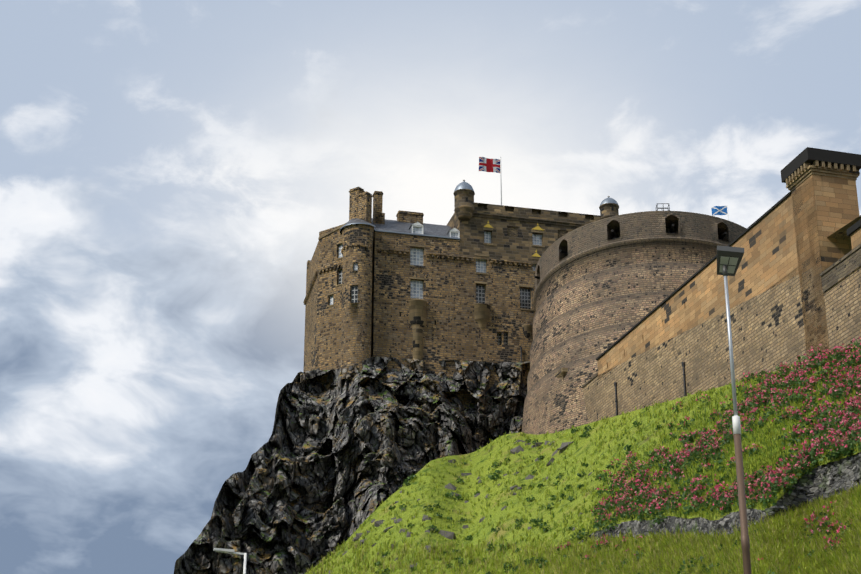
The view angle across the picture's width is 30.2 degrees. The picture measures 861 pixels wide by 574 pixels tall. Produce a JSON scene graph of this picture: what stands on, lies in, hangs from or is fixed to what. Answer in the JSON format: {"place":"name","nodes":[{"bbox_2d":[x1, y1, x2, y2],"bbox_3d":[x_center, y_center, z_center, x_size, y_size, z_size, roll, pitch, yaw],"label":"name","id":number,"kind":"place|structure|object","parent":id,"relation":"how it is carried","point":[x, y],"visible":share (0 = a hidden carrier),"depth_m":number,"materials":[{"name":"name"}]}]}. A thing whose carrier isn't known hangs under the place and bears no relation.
{"place":"outdoors","nodes":[
{"label":"outdoors","id":0,"kind":"place"},
{"bbox_2d":[174,357,529,573],"bbox_3d":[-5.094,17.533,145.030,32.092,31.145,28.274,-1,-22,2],"label":"castle rock","id":1,"kind":"object","parent":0,"point":[338,459],"visible":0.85,"depth_m":147.95,"materials":[{"name":"black stone"}]},
{"bbox_2d":[303,156,618,410],"bbox_3d":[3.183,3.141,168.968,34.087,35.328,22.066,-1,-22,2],"label":"palace","id":2,"kind":"structure","parent":1,"relation":"on","point":[460,285],"depth_m":162.74,"materials":[{"name":"brown stone"}]},
{"bbox_2d":[479,157,499,172],"bbox_3d":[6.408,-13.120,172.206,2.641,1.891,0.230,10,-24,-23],"label":"union flag","id":3,"kind":"object","parent":2,"relation":"attached to","point":[488,165],"visible":0.94,"depth_m":172.24,"materials":[{"name":"fabric"}]},
{"bbox_2d":[520,347,522,398],"bbox_3d":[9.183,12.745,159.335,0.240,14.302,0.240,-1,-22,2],"label":"palace downpipe","id":4,"kind":"object","parent":2,"relation":"attached to","point":[521,361],"visible":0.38,"depth_m":161.47,"materials":[{"name":"black metal"}]},
{"bbox_2d":[0,0,860,573],"label":"sky","id":5,"kind":"structure","parent":0,"point":[172,172],"materials":[{"name":"blue"}]},
{"bbox_2d":[305,345,860,573],"bbox_3d":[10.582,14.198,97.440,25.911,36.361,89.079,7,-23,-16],"label":"hillside grass","id":6,"kind":"structure","parent":0,"point":[826,479],"depth_m":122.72,"materials":[{"name":"green plant"}]},
{"bbox_2d":[328,440,689,573],"bbox_3d":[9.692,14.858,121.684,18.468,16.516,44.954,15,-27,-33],"label":"boulders","id":7,"kind":"object","parent":6,"relation":"on","point":[451,535],"visible":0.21,"depth_m":131.28,"materials":[{"name":"grey stone"}]},
{"bbox_2d":[374,421,850,573],"bbox_3d":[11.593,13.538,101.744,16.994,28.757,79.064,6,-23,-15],"label":"weed bushes","id":8,"kind":"object","parent":6,"relation":"on","point":[586,434],"visible":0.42,"depth_m":107.55,"materials":[{"name":"green plant"}]},
{"bbox_2d":[555,336,860,563],"bbox_3d":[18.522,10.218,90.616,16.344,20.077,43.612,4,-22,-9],"label":"flowering shrubs","id":9,"kind":"object","parent":6,"relation":"on","point":[775,480],"visible":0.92,"depth_m":90.34,"materials":[{"name":"pink plant"}]},
{"bbox_2d":[522,203,746,434],"bbox_3d":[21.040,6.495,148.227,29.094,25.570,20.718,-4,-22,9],"label":"round tower","id":10,"kind":"structure","parent":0,"point":[602,285],"depth_m":145.56,"materials":[{"name":"stone"}]},
{"bbox_2d":[711,206,727,215],"bbox_3d":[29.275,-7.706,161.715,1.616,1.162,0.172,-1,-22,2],"label":"scottish flag","id":11,"kind":"object","parent":10,"relation":"on","point":[719,210],"visible":0.94,"depth_m":161.74,"materials":[{"name":"blue fabric"}]},
{"bbox_2d":[554,147,860,422],"bbox_3d":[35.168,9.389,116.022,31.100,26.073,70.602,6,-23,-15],"label":"stone wall","id":12,"kind":"structure","parent":0,"point":[794,287],"depth_m":109.38,"materials":[{"name":"brown stone"}]},
{"bbox_3d":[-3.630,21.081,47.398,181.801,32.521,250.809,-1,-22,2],"label":"johnston terrace road","id":13,"kind":"structure","parent":0,"visible":0},
{"bbox_2d":[213,548,246,573],"bbox_3d":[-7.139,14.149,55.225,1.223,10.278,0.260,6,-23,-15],"label":"street lamp","id":14,"kind":"object","parent":13,"relation":"on","point":[222,550],"visible":1,"depth_m":57.02,"materials":[{"name":"grey metal"}]},
{"bbox_2d":[717,245,751,573],"bbox_3d":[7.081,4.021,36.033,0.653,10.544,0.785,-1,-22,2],"label":"street lamp","id":15,"kind":"object","parent":13,"relation":"on","point":[729,259],"visible":1,"depth_m":36.40,"materials":[{"name":"metal"}]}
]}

